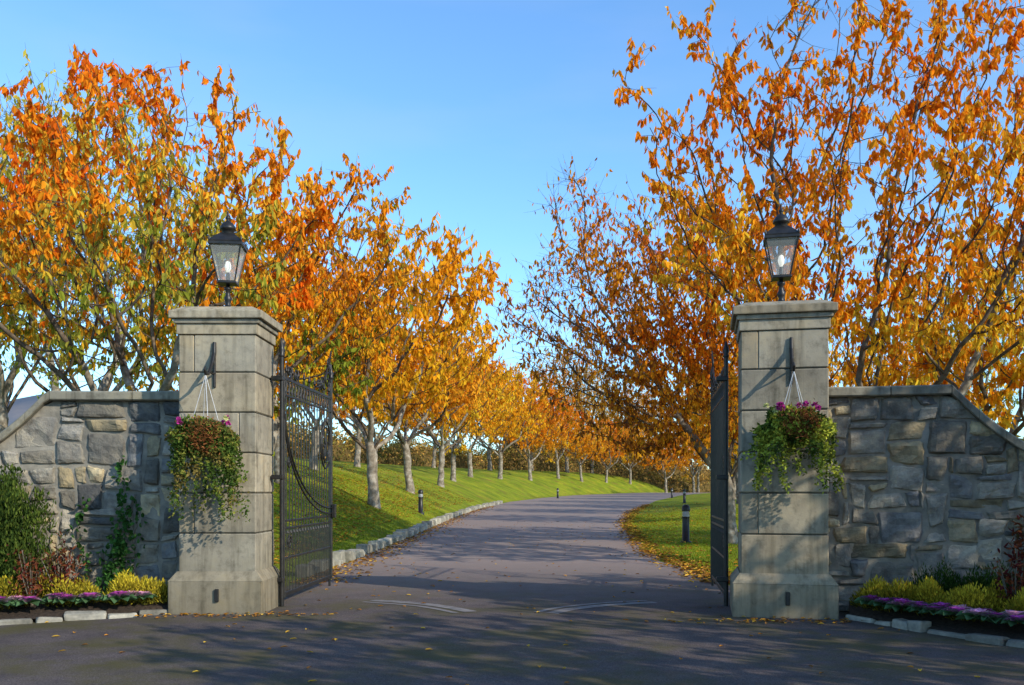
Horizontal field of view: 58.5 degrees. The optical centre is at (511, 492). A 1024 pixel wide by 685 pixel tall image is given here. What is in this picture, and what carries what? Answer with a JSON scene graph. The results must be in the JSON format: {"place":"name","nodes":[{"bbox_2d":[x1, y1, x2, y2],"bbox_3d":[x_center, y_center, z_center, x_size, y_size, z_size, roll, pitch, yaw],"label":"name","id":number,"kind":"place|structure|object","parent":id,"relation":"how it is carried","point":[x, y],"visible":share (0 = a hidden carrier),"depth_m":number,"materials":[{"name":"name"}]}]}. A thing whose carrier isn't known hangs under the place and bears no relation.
{"place":"outdoors","nodes":[
{"label":"outdoors","id":0,"kind":"place"},
{"bbox_2d":[8,394,41,425],"bbox_3d":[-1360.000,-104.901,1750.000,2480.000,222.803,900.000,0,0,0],"label":"hill","id":1,"kind":"structure","parent":0,"point":[19,407],"depth_m":1628.97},
{"bbox_2d":[272,456,738,586],"bbox_3d":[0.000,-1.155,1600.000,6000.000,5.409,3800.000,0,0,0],"label":"ground","id":2,"kind":"structure","parent":0,"point":[481,486],"depth_m":59.88,"materials":[{"name":"green plant"}]},
{"bbox_2d":[0,74,97,346],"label":"birch tree","id":3,"kind":"object","parent":2,"relation":"on","point":[1,344],"visible":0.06,"depth_m":32.74,"materials":[{"name":"orange plant"}]},
{"bbox_2d":[0,95,122,431],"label":"birch tree","id":4,"kind":"object","parent":2,"relation":"on","point":[6,386],"visible":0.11,"depth_m":25.88,"materials":[{"name":"orange plant"}]},
{"bbox_2d":[0,158,136,390],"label":"birch tree","id":5,"kind":"object","parent":2,"relation":"on","point":[46,354],"visible":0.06,"depth_m":43.85,"materials":[{"name":"orange plant"}]},
{"bbox_2d":[0,598,167,624],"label":"flower bed","id":6,"kind":"object","parent":2,"relation":"on","point":[39,613],"visible":0.5,"depth_m":10.86,"materials":[{"name":"stone"}]},
{"bbox_2d":[5,544,47,607],"bbox_3d":[-5.806,0.996,10.891,0.439,0.813,0.706,0,0,0],"label":"heavenly bamboo","id":7,"kind":"object","parent":6,"relation":"on","point":[27,571],"visible":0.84,"depth_m":10.90,"materials":[{"name":"red plant"}]},
{"bbox_2d":[0,463,64,606],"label":"yew shrub","id":8,"kind":"object","parent":6,"relation":"on","point":[12,525],"visible":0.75,"depth_m":11.19,"materials":[{"name":"green plant"}]},
{"bbox_2d":[13,549,57,595],"bbox_3d":[-7.686,1.037,10.884,4.363,0.728,0.773,0,0,-25],"label":"hedge","id":9,"kind":"object","parent":6,"relation":"on","point":[42,559],"visible":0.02,"depth_m":11.54,"materials":[{"name":"green plant"}]},
{"bbox_2d":[36,531,91,602],"bbox_3d":[-5.519,0.933,11.174,0.613,0.938,0.526,0,0,20],"label":"heavenly bamboo","id":10,"kind":"object","parent":6,"relation":"on","point":[63,567],"visible":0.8,"depth_m":11.16,"materials":[{"name":"red plant"}]},
{"bbox_2d":[9,590,140,603],"bbox_3d":[-6.964,1.254,10.341,5.285,0.137,0.517,0,0,-23],"label":"ornamental cabbage row","id":11,"kind":"object","parent":6,"relation":"on","point":[50,597],"visible":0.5,"depth_m":10.88,"materials":[{"name":"purple plant"}]},
{"bbox_2d":[0,591,157,605],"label":"ornamental cabbage row","id":12,"kind":"object","parent":6,"relation":"on","point":[114,596],"visible":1,"depth_m":10.89,"materials":[{"name":"purple plant"}]},
{"bbox_2d":[0,569,167,609],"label":"heather border","id":13,"kind":"object","parent":6,"relation":"on","point":[126,582],"visible":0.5,"depth_m":11.25,"materials":[{"name":"yellow plant"}]},
{"bbox_2d":[0,391,179,592],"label":"stone wall","id":14,"kind":"structure","parent":2,"relation":"on","point":[67,449],"depth_m":11.93,"materials":[{"name":"grey stone"}]},
{"bbox_2d":[66,455,147,593],"bbox_3d":[-5.243,0.493,11.845,1.066,1.967,0.151,0,0,-2],"label":"climbing ivy","id":15,"kind":"object","parent":14,"relation":"attached to","point":[119,544],"visible":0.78,"depth_m":11.85,"materials":[{"name":"green plant"}]},
{"bbox_2d":[0,46,213,398],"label":"birch tree","id":16,"kind":"object","parent":2,"relation":"on","point":[105,382],"visible":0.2,"depth_m":23.54,"materials":[{"name":"orange plant"}]},
{"bbox_2d":[0,43,351,390],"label":"cherry tree","id":17,"kind":"object","parent":2,"relation":"on","point":[45,187],"visible":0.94,"depth_m":16.03,"materials":[{"name":"orange plant"}]},
{"bbox_2d":[107,193,254,390],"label":"birch tree","id":18,"kind":"object","parent":2,"relation":"on","point":[146,297],"visible":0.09,"depth_m":48.80,"materials":[{"name":"orange plant"}]},
{"bbox_2d":[164,242,389,483],"bbox_3d":[-8.656,-4.717,33.043,8.463,9.346,8.464,0,0,12],"label":"cherry tree","id":19,"kind":"object","parent":2,"relation":"on","point":[308,322],"visible":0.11,"depth_m":32.04,"materials":[{"name":"orange plant"}]},
{"bbox_2d":[208,153,422,531],"bbox_3d":[-4.424,-2.885,20.501,5.009,9.047,4.590,0,0,0],"label":"cherry tree","id":20,"kind":"object","parent":2,"relation":"on","point":[340,365],"visible":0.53,"depth_m":19.96,"materials":[{"name":"orange plant"}]},
{"bbox_2d":[246,260,412,469],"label":"cherry tree","id":21,"kind":"object","parent":2,"relation":"on","point":[395,350],"visible":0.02,"depth_m":44.91,"materials":[{"name":"orange plant"}]},
{"bbox_2d":[302,325,425,466],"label":"cherry tree","id":22,"kind":"object","parent":2,"relation":"on","point":[345,415],"visible":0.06,"depth_m":61.95,"materials":[{"name":"orange plant"}]},
{"bbox_2d":[327,352,425,459],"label":"cherry tree","id":23,"kind":"object","parent":2,"relation":"on","point":[376,437],"visible":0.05,"depth_m":79.98,"materials":[{"name":"orange plant"}]},
{"bbox_2d":[248,207,512,508],"bbox_3d":[-5.499,-5.010,35.928,11.094,11.894,10.700,0,0,0],"label":"cherry tree","id":24,"kind":"object","parent":2,"relation":"on","point":[448,267],"visible":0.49,"depth_m":35.23,"materials":[{"name":"orange plant"}]},
{"bbox_2d":[418,489,423,514],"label":"bollard light","id":25,"kind":"object","parent":2,"relation":"on","point":[420,500],"visible":0.97,"depth_m":41.91,"materials":[{"name":"black metal"}]},
{"bbox_2d":[342,276,502,493],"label":"cherry tree","id":26,"kind":"object","parent":2,"relation":"on","point":[463,400],"visible":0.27,"depth_m":51.02,"materials":[{"name":"orange plant"}]},
{"bbox_2d":[390,383,469,467],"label":"cherry tree","id":27,"kind":"object","parent":2,"relation":"on","point":[433,465],"visible":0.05,"depth_m":104.93,"materials":[{"name":"orange plant"}]},
{"bbox_2d":[372,328,518,487],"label":"cherry tree","id":28,"kind":"object","parent":2,"relation":"on","point":[443,447],"visible":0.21,"depth_m":68.83,"materials":[{"name":"orange plant"}]},
{"bbox_2d":[402,344,517,481],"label":"cherry tree","id":29,"kind":"object","parent":2,"relation":"on","point":[486,424],"visible":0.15,"depth_m":80.72,"materials":[{"name":"orange plant"}]},
{"bbox_2d":[422,362,537,477],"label":"cherry tree","id":30,"kind":"object","parent":2,"relation":"on","point":[473,444],"visible":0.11,"depth_m":93.48,"materials":[{"name":"orange plant"}]},
{"bbox_2d":[466,362,540,470],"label":"cherry tree","id":31,"kind":"object","parent":2,"relation":"on","point":[489,467],"visible":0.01,"depth_m":123.62,"materials":[{"name":"orange plant"}]},
{"bbox_2d":[458,362,552,478],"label":"cherry tree","id":32,"kind":"object","parent":2,"relation":"on","point":[533,426],"visible":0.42,"depth_m":104.68,"materials":[{"name":"orange plant"}]},
{"bbox_2d":[45,457,979,684],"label":"fallen leaves","id":33,"kind":"object","parent":2,"relation":"on","point":[685,564],"visible":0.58,"depth_m":24.47,"materials":[{"name":"orange plant"}]},
{"bbox_2d":[488,387,575,480],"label":"cherry tree","id":34,"kind":"object","parent":2,"relation":"on","point":[526,443],"visible":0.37,"depth_m":117.09,"materials":[{"name":"orange plant"}]},
{"bbox_2d":[490,368,575,470],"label":"cherry tree","id":35,"kind":"object","parent":2,"relation":"on","point":[538,386],"visible":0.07,"depth_m":139.01,"materials":[{"name":"orange plant"}]},
{"bbox_2d":[529,399,593,478],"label":"cherry tree","id":36,"kind":"object","parent":2,"relation":"on","point":[567,439],"visible":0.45,"depth_m":130.16,"materials":[{"name":"orange plant"}]},
{"bbox_2d":[533,336,604,472],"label":"birch tree","id":37,"kind":"object","parent":2,"relation":"on","point":[583,394],"visible":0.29,"depth_m":148.84,"materials":[{"name":"orange plant"}]},
{"bbox_2d":[552,410,610,481],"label":"cherry tree","id":38,"kind":"object","parent":2,"relation":"on","point":[585,447],"visible":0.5,"depth_m":136.57,"materials":[{"name":"orange plant"}]},
{"bbox_2d":[563,364,620,472],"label":"tree","id":39,"kind":"object","parent":2,"relation":"on","point":[592,464],"visible":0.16,"depth_m":158.53,"materials":[{"name":"orange plant"}]},
{"bbox_2d":[580,417,633,482],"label":"cherry tree","id":40,"kind":"object","parent":2,"relation":"on","point":[602,458],"visible":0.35,"depth_m":145.52,"materials":[{"name":"orange plant"}]},
{"bbox_2d":[594,380,647,460],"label":"birch tree","id":41,"kind":"object","parent":2,"relation":"on","point":[626,406],"visible":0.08,"depth_m":167.05,"materials":[{"name":"orange plant"}]},
{"bbox_2d":[601,419,656,483],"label":"cherry tree","id":42,"kind":"object","parent":2,"relation":"on","point":[622,457],"visible":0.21,"depth_m":154.68,"materials":[{"name":"orange plant"}]},
{"bbox_2d":[633,387,674,469],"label":"birch tree","id":43,"kind":"object","parent":2,"relation":"on","point":[640,412],"visible":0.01,"depth_m":175.77,"materials":[{"name":"orange plant"}]},
{"bbox_2d":[285,406,1023,492],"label":"undergrowth","id":44,"kind":"object","parent":2,"relation":"on","point":[392,453],"visible":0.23,"depth_m":141.08,"materials":[{"name":"brown plant"}]},
{"bbox_2d":[487,156,825,543],"bbox_3d":[3.916,-3.937,25.476,9.415,11.214,7.386,0,0,0],"label":"cherry tree","id":45,"kind":"object","parent":2,"relation":"on","point":[640,373],"visible":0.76,"depth_m":24.46,"materials":[{"name":"orange plant"}]},
{"bbox_2d":[634,430,695,492],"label":"cherry tree","id":46,"kind":"object","parent":2,"relation":"on","point":[668,464],"visible":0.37,"depth_m":159.12,"materials":[{"name":"orange plant"}]},
{"bbox_2d":[662,421,705,492],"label":"cherry tree","id":47,"kind":"object","parent":2,"relation":"on","point":[699,464],"visible":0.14,"depth_m":165.88,"materials":[{"name":"orange plant"}]},
{"bbox_2d":[683,489,685,502],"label":"bollard light","id":48,"kind":"object","parent":2,"relation":"on","point":[684,495],"visible":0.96,"depth_m":69.92,"materials":[{"name":"black metal"}]},
{"bbox_2d":[681,504,690,542],"bbox_3d":[5.000,0.920,26.300,0.320,1.190,0.320,0,0,0],"label":"bollard light","id":49,"kind":"object","parent":2,"relation":"on","point":[685,521],"visible":0.94,"depth_m":26.21,"materials":[{"name":"black metal"}]},
{"bbox_2d":[680,416,703,492],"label":"cherry tree","id":50,"kind":"object","parent":2,"relation":"on","point":[698,489],"visible":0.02,"depth_m":171.79,"materials":[{"name":"orange plant"}]},
{"bbox_2d":[679,367,738,503],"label":"cherry tree","id":51,"kind":"object","parent":2,"relation":"on","point":[736,480],"visible":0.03,"depth_m":59.93,"materials":[{"name":"orange plant"}]},
{"bbox_2d":[680,418,737,479],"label":"cherry tree","id":52,"kind":"object","parent":2,"relation":"on","point":[695,457],"visible":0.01,"depth_m":87.75,"materials":[{"name":"orange plant"}]},
{"bbox_2d":[692,420,737,498],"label":"cherry tree","id":53,"kind":"object","parent":2,"relation":"on","point":[734,484],"depth_m":72.77,"materials":[{"name":"orange plant"}]},
{"bbox_2d":[663,351,829,460],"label":"cherry tree","id":54,"kind":"object","parent":2,"relation":"on","point":[708,445],"visible":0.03,"depth_m":47.90,"materials":[{"name":"orange plant"}]},
{"bbox_2d":[669,295,874,449],"bbox_3d":[10.586,-3.331,36.875,8.667,9.343,8.002,0,0,2],"label":"cherry tree","id":55,"kind":"object","parent":2,"relation":"on","point":[850,382],"visible":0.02,"depth_m":36.14,"materials":[{"name":"orange plant"}]},
{"bbox_2d":[612,0,1023,396],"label":"cherry tree","id":56,"kind":"object","parent":2,"relation":"on","point":[733,243],"visible":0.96,"depth_m":16.55,"materials":[{"name":"orange plant"}]},
{"bbox_2d":[830,329,987,398],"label":"cherry tree","id":57,"kind":"object","parent":2,"relation":"on","point":[908,368],"visible":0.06,"depth_m":50.71,"materials":[{"name":"orange plant"}]},
{"bbox_2d":[828,213,1023,435],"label":"cherry tree","id":58,"kind":"object","parent":2,"relation":"on","point":[1012,378],"visible":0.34,"depth_m":23.64,"materials":[{"name":"orange plant"}]},
{"bbox_2d":[845,601,1023,647],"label":"flower bed","id":59,"kind":"object","parent":2,"relation":"on","point":[979,631],"visible":0.52,"depth_m":9.76,"materials":[{"name":"stone"}]},
{"bbox_2d":[848,575,1023,625],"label":"heather border","id":60,"kind":"object","parent":59,"relation":"on","point":[931,591],"visible":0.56,"depth_m":10.26,"materials":[{"name":"yellow plant"}]},
{"bbox_2d":[853,595,1023,626],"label":"ornamental cabbage row","id":61,"kind":"object","parent":59,"relation":"on","point":[971,614],"visible":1,"depth_m":9.61,"materials":[{"name":"purple plant"}]},
{"bbox_2d":[865,597,1023,616],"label":"ornamental cabbage row","id":62,"kind":"object","parent":59,"relation":"on","point":[1005,612],"visible":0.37,"depth_m":9.84,"materials":[{"name":"purple plant"}]},
{"bbox_2d":[906,556,1022,596],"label":"hedge","id":63,"kind":"object","parent":59,"relation":"on","point":[949,581],"visible":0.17,"depth_m":10.69,"materials":[{"name":"green plant"}]},
{"bbox_2d":[984,542,1023,605],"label":"heavenly bamboo","id":64,"kind":"object","parent":59,"relation":"on","point":[1010,580],"visible":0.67,"depth_m":9.86,"materials":[{"name":"red plant"}]},
{"bbox_2d":[1003,513,1023,593],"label":"heavenly bamboo","id":65,"kind":"object","parent":59,"relation":"on","point":[1017,542],"visible":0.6,"depth_m":10.12,"materials":[{"name":"red plant"}]},
{"bbox_2d":[905,281,1023,423],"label":"tree","id":66,"kind":"object","parent":2,"relation":"on","point":[987,377],"visible":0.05,"depth_m":56.68,"materials":[{"name":"orange plant"}]},
{"bbox_2d":[0,493,1023,684],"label":"driveway road","id":67,"kind":"structure","parent":0,"point":[607,645],"depth_m":9.59,"materials":[{"name":"grey asphalt"}]},
{"bbox_2d":[168,307,282,613],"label":"stone gate pillar","id":68,"kind":"structure","parent":67,"relation":"on","point":[227,566],"depth_m":11.35,"materials":[{"name":"grey stone"}]},
{"bbox_2d":[164,342,250,521],"bbox_3d":[-3.664,-0.760,10.984,0.989,2.224,0.744,0,0,15],"label":"hanging flower basket","id":69,"kind":"object","parent":68,"relation":"hanging from","point":[195,436],"visible":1,"depth_m":10.82,"materials":[{"name":"green plant"}]},
{"bbox_2d":[208,211,247,306],"bbox_3d":[-3.660,-2.971,11.780,0.428,1.342,0.428,0,0,-7],"label":"gate lantern","id":70,"kind":"object","parent":68,"relation":"on","point":[226,239],"visible":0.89,"depth_m":11.71,"materials":[{"name":"black metal"}]},
{"bbox_2d":[271,340,335,605],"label":"wrought iron gate","id":71,"kind":"structure","parent":67,"relation":"on","point":[315,549],"depth_m":13.22,"materials":[{"name":"black metal"}]},
{"bbox_2d":[297,501,502,577],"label":"kerb stones","id":72,"kind":"object","parent":67,"relation":"on","point":[340,557],"visible":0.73,"depth_m":25.98,"materials":[{"name":"grey stone"}]},
{"bbox_2d":[365,599,473,612],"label":"gate track paving","id":73,"kind":"structure","parent":67,"relation":"on","point":[448,607],"depth_m":12.10,"materials":[{"name":"stone"}]},
{"bbox_2d":[535,600,656,613],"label":"gate track paving","id":74,"kind":"structure","parent":67,"relation":"on","point":[575,608],"depth_m":12.10,"materials":[{"name":"stone"}]},
{"bbox_2d":[709,341,728,605],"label":"wrought iron gate","id":75,"kind":"structure","parent":67,"relation":"on","point":[719,487],"depth_m":13.03,"materials":[{"name":"black metal"}]},
{"bbox_2d":[730,299,838,619],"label":"stone gate pillar","id":76,"kind":"structure","parent":67,"relation":"on","point":[781,570],"depth_m":11.00,"materials":[{"name":"grey stone"}]},
{"bbox_2d":[763,204,799,300],"bbox_3d":[3.380,-2.971,11.480,0.428,1.342,0.428,0,0,13],"label":"gate lantern","id":77,"kind":"object","parent":76,"relation":"on","point":[781,233],"visible":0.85,"depth_m":11.40,"materials":[{"name":"black iron"},{"name":"glass"},{"name":"white glowing bulb"}]},
{"bbox_2d":[740,337,847,493],"bbox_3d":[3.277,-0.926,10.641,0.811,1.891,0.972,0,0,-43],"label":"hanging flower basket","id":78,"kind":"object","parent":76,"relation":"hanging from","point":[789,426],"visible":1,"depth_m":10.48,"materials":[{"name":"green plant"}]},
{"bbox_2d":[827,384,1023,611],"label":"stone wall","id":79,"kind":"structure","parent":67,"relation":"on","point":[933,475],"depth_m":11.30,"materials":[{"name":"grey stone"}]},
{"bbox_2d":[0,0,1023,469],"label":"sky","id":80,"kind":"structure","parent":0,"point":[475,106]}
]}

